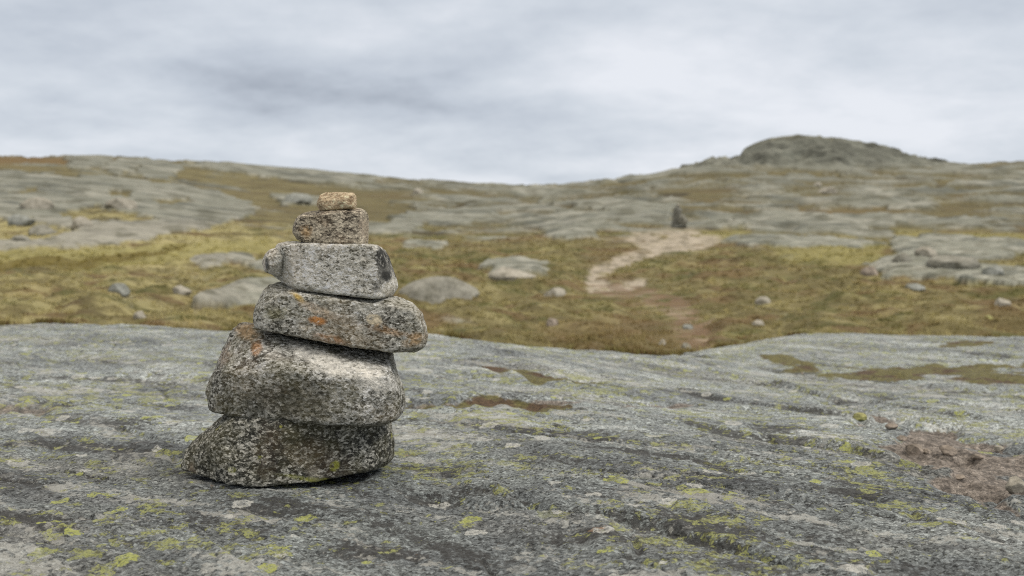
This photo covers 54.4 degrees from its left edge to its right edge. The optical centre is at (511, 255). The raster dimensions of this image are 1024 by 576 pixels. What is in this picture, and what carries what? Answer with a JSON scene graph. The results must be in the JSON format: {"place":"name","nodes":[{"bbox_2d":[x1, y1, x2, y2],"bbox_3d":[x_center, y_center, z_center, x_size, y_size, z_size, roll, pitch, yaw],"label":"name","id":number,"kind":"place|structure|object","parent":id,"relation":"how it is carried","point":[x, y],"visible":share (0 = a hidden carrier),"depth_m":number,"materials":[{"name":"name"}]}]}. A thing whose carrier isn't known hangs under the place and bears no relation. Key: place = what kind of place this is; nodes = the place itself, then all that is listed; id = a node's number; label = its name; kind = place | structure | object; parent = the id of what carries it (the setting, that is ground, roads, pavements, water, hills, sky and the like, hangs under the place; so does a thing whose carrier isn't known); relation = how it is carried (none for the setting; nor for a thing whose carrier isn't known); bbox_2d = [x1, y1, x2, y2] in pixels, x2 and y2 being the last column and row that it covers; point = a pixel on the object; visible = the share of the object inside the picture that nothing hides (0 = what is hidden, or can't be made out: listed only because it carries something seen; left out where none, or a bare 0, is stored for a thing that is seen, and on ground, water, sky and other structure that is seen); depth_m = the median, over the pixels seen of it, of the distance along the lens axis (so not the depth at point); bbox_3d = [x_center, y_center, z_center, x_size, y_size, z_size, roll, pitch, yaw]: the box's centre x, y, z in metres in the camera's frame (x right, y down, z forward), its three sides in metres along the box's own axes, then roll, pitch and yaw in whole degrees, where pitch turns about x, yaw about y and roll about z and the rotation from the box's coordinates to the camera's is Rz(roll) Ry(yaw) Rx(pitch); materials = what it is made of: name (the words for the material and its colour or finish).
{"place":"outdoors","nodes":[
{"label":"outdoors","id":0,"kind":"place"},
{"bbox_2d":[0,155,556,230],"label":"hill","id":1,"kind":"structure","parent":0,"point":[230,192],"depth_m":73.54,"materials":[{"name":"grey stone"}]},
{"bbox_2d":[105,198,137,208],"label":"boulder","id":2,"kind":"object","parent":1,"relation":"on","point":[122,203],"visible":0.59,"depth_m":48.43,"materials":[{"name":"grey stone"}]},
{"bbox_2d":[285,193,312,203],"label":"boulder","id":3,"kind":"object","parent":1,"relation":"on","point":[299,198],"visible":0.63,"depth_m":65.94,"materials":[{"name":"grey stone"}]},
{"bbox_2d":[413,188,422,193],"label":"boulder","id":4,"kind":"object","parent":1,"relation":"on","point":[417,191],"visible":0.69,"depth_m":87.78,"materials":[{"name":"grey stone"}]},
{"bbox_2d":[0,323,1023,575],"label":"bedrock ground","id":5,"kind":"structure","parent":0,"point":[768,457],"depth_m":1.81,"materials":[{"name":"grey stone"}]},
{"bbox_2d":[181,415,394,487],"bbox_3d":[-0.383,0.320,1.722,0.363,0.122,0.236,0,0,-12],"label":"cairn stone","id":6,"kind":"object","parent":5,"relation":"on","point":[250,452],"visible":0.74,"depth_m":1.62,"materials":[{"name":"grey stone"}]},
{"bbox_2d":[205,322,405,426],"bbox_3d":[-0.350,0.200,1.714,0.340,0.172,0.231,0,0,0],"label":"cairn stone","id":7,"kind":"object","parent":6,"relation":"on","point":[258,373],"visible":0.84,"depth_m":1.62,"materials":[{"name":"grey stone"}]},
{"bbox_2d":[253,282,427,352],"bbox_3d":[-0.290,0.104,1.713,0.296,0.120,0.162,0,0,0],"label":"cairn stone","id":8,"kind":"object","parent":7,"relation":"on","point":[394,324],"visible":0.85,"depth_m":1.64,"materials":[{"name":"grey stone"}]},
{"bbox_2d":[262,241,397,298],"bbox_3d":[-0.314,0.024,1.710,0.233,0.098,0.146,0,0,0],"label":"cairn stone","id":9,"kind":"object","parent":8,"relation":"on","point":[360,270],"visible":0.9,"depth_m":1.65,"materials":[{"name":"stone"}]},
{"bbox_2d":[292,208,368,243],"bbox_3d":[-0.311,-0.051,1.708,0.125,0.063,0.112,0,0,0],"label":"cairn stone","id":10,"kind":"object","parent":9,"relation":"on","point":[337,227],"visible":0.91,"depth_m":1.66,"materials":[{"name":"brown stone"}]},
{"bbox_2d":[317,192,356,210],"bbox_3d":[-0.297,-0.092,1.691,0.068,0.034,0.065,0,0,0],"label":"cairn stone","id":11,"kind":"object","parent":10,"relation":"on","point":[327,201],"visible":1,"depth_m":1.67,"materials":[{"name":"beige stone"}]},
{"bbox_2d":[853,412,866,420],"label":"stone","id":12,"kind":"object","parent":5,"relation":"on","point":[858,416],"visible":0.97,"depth_m":2.65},
{"bbox_2d":[885,423,897,428],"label":"stone","id":13,"kind":"object","parent":5,"relation":"on","point":[891,426],"visible":1,"depth_m":2.39,"materials":[{"name":"stone"}]},
{"bbox_2d":[896,435,906,440],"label":"stone","id":14,"kind":"object","parent":5,"relation":"on","point":[901,438],"visible":1,"depth_m":2.30,"materials":[{"name":"stone"}]},
{"bbox_2d":[905,444,923,455],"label":"stone","id":15,"kind":"object","parent":5,"relation":"on","point":[914,449],"visible":1,"depth_m":2.15,"materials":[{"name":"brown stone"}]},
{"bbox_2d":[923,448,931,453],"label":"stone","id":16,"kind":"object","parent":5,"relation":"on","point":[926,450],"visible":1,"depth_m":2.14,"materials":[{"name":"brown stone"}]},
{"bbox_2d":[939,445,956,455],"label":"stone","id":17,"kind":"object","parent":5,"relation":"on","point":[947,450],"visible":1,"depth_m":2.19,"materials":[{"name":"brown stone"}]},
{"bbox_2d":[956,474,964,479],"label":"stone","id":18,"kind":"object","parent":5,"relation":"on","point":[960,477],"visible":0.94,"depth_m":1.85,"materials":[{"name":"beige stone"}]},
{"bbox_2d":[971,454,983,459],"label":"stone","id":19,"kind":"object","parent":5,"relation":"on","point":[977,456],"visible":1,"depth_m":2.17,"materials":[{"name":"beige stone"}]},
{"bbox_2d":[994,445,1003,451],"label":"stone","id":20,"kind":"object","parent":5,"relation":"on","point":[998,448],"visible":1,"depth_m":2.33,"materials":[{"name":"beige stone"}]},
{"bbox_2d":[1005,476,1023,493],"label":"stone","id":21,"kind":"object","parent":5,"relation":"on","point":[1014,484],"visible":0.99,"depth_m":1.75,"materials":[{"name":"beige stone"}]},
{"bbox_2d":[0,207,1023,355],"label":"moorland ground","id":22,"kind":"structure","parent":0,"point":[110,230],"depth_m":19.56,"materials":[{"name":"plant"}]},
{"bbox_2d":[10,235,30,240],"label":"boulder","id":23,"kind":"object","parent":22,"relation":"on","point":[20,238],"visible":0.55,"depth_m":29.84,"materials":[{"name":"grey stone"}]},
{"bbox_2d":[7,214,35,225],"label":"boulder","id":24,"kind":"object","parent":22,"relation":"on","point":[19,219],"visible":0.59,"depth_m":38.96,"materials":[{"name":"grey stone"}]},
{"bbox_2d":[19,197,53,208],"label":"boulder","id":25,"kind":"object","parent":22,"relation":"on","point":[37,203],"visible":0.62,"depth_m":45.38,"materials":[{"name":"grey stone"}]},
{"bbox_2d":[28,224,56,235],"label":"boulder","id":26,"kind":"object","parent":22,"relation":"on","point":[40,230],"visible":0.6,"depth_m":34.92,"materials":[{"name":"grey stone"}]},
{"bbox_2d":[71,216,92,230],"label":"boulder","id":27,"kind":"object","parent":22,"relation":"on","point":[79,221],"visible":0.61,"depth_m":36.75,"materials":[{"name":"grey stone"}]},
{"bbox_2d":[108,283,129,297],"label":"stone","id":28,"kind":"object","parent":22,"relation":"on","point":[122,289],"visible":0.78,"depth_m":11.07,"materials":[{"name":"grey stone"}]},
{"bbox_2d":[133,311,145,318],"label":"stone","id":29,"kind":"object","parent":22,"relation":"on","point":[138,314],"visible":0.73,"depth_m":8.84,"materials":[{"name":"grey stone"}]},
{"bbox_2d":[172,285,191,295],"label":"stone","id":30,"kind":"object","parent":22,"relation":"on","point":[181,290],"visible":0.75,"depth_m":12.36,"materials":[{"name":"grey stone"}]},
{"bbox_2d":[398,276,479,304],"bbox_3d":[-1.046,0.596,14.010,1.181,0.627,1.128,0,0,0],"label":"boulder","id":31,"kind":"object","parent":22,"relation":"on","point":[435,290],"visible":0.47,"depth_m":13.68,"materials":[{"name":"grey stone"}]},
{"bbox_2d":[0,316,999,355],"bbox_3d":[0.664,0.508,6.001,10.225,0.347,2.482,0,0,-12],"label":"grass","id":32,"kind":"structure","parent":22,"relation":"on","point":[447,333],"depth_m":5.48,"materials":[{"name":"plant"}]},
{"bbox_2d":[487,267,536,280],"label":"boulder","id":33,"kind":"object","parent":22,"relation":"on","point":[505,273],"visible":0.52,"depth_m":19.11,"materials":[{"name":"grey stone"}]},
{"bbox_2d":[546,318,557,326],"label":"stone","id":34,"kind":"object","parent":22,"relation":"on","point":[551,322],"visible":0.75,"depth_m":9.95,"materials":[{"name":"grey stone"}]},
{"bbox_2d":[543,287,565,296],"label":"stone","id":35,"kind":"object","parent":22,"relation":"on","point":[556,291],"visible":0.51,"depth_m":14.93,"materials":[{"name":"grey stone"}]},
{"bbox_2d":[585,230,721,350],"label":"footpath","id":36,"kind":"structure","parent":22,"relation":"on","point":[677,240],"depth_m":23.21,"materials":[{"name":"dirt"},{"name":"gravel"}]},
{"bbox_2d":[682,324,692,328],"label":"stone","id":37,"kind":"object","parent":36,"relation":"on","point":[687,326],"visible":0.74,"depth_m":10.70,"materials":[{"name":"grey stone"}]},
{"bbox_2d":[670,224,686,227],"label":"cairn stone","id":38,"kind":"object","parent":22,"relation":"on","point":[678,226],"visible":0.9,"depth_m":45.03,"materials":[{"name":"grey stone"}]},
{"bbox_2d":[671,205,681,224],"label":"cairn stone","id":39,"kind":"object","parent":38,"relation":"on","point":[677,211],"visible":1,"depth_m":45.07,"materials":[{"name":"stone"}]},
{"bbox_2d":[678,215,687,224],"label":"cairn stone","id":40,"kind":"object","parent":38,"relation":"on","point":[682,219],"visible":1,"depth_m":45.02,"materials":[{"name":"grey stone"}]},
{"bbox_2d":[681,343,690,348],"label":"stone","id":41,"kind":"object","parent":22,"relation":"on","point":[684,345],"visible":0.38,"depth_m":8.19,"materials":[{"name":"grey stone"}]},
{"bbox_2d":[752,320,763,325],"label":"stone","id":42,"kind":"object","parent":22,"relation":"on","point":[759,322],"visible":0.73,"depth_m":10.35,"materials":[{"name":"grey stone"}]},
{"bbox_2d":[755,296,770,304],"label":"stone","id":43,"kind":"object","parent":22,"relation":"on","point":[761,300],"visible":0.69,"depth_m":13.88,"materials":[{"name":"grey stone"}]},
{"bbox_2d":[860,267,878,275],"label":"boulder","id":44,"kind":"object","parent":22,"relation":"on","point":[868,271],"visible":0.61,"depth_m":19.90,"materials":[{"name":"grey stone"}]},
{"bbox_2d":[891,253,911,262],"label":"boulder","id":45,"kind":"object","parent":22,"relation":"on","point":[901,257],"visible":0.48,"depth_m":21.09,"materials":[{"name":"grey stone"}]},
{"bbox_2d":[904,283,925,291],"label":"stone","id":46,"kind":"object","parent":22,"relation":"on","point":[916,287],"visible":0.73,"depth_m":16.16,"materials":[{"name":"grey stone"}]},
{"bbox_2d":[914,246,936,257],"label":"boulder","id":47,"kind":"object","parent":22,"relation":"on","point":[929,252],"visible":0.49,"depth_m":24.53,"materials":[{"name":"grey stone"}]},
{"bbox_2d":[925,255,980,268],"bbox_3d":[8.967,0.218,20.147,1.034,0.473,0.900,0,0,-30],"label":"boulder","id":48,"kind":"object","parent":22,"relation":"on","point":[950,261],"visible":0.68,"depth_m":19.87,"materials":[{"name":"grey stone"}]},
{"bbox_2d":[981,265,1003,274],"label":"boulder","id":49,"kind":"object","parent":22,"relation":"on","point":[995,270],"visible":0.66,"depth_m":18.41,"materials":[{"name":"grey stone"}]},
{"bbox_2d":[994,298,1010,305],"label":"stone","id":50,"kind":"object","parent":22,"relation":"on","point":[1001,302],"visible":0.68,"depth_m":13.36,"materials":[{"name":"grey stone"}]},
{"bbox_2d":[0,0,1023,184],"label":"sky","id":51,"kind":"structure","parent":0,"point":[512,92],"materials":[{"name":"grey"}]},
{"bbox_2d":[557,156,1023,234],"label":"hill","id":52,"kind":"structure","parent":0,"point":[910,197],"depth_m":83.61,"materials":[{"name":"grey stone"}]},
{"bbox_2d":[680,134,948,167],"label":"rock hill","id":53,"kind":"structure","parent":52,"relation":"on","point":[797,146],"depth_m":158.20,"materials":[{"name":"grey stone"}]},
{"bbox_2d":[818,187,836,193],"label":"boulder","id":54,"kind":"object","parent":52,"relation":"on","point":[828,190],"visible":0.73,"depth_m":92.43,"materials":[{"name":"grey stone"}]}
]}

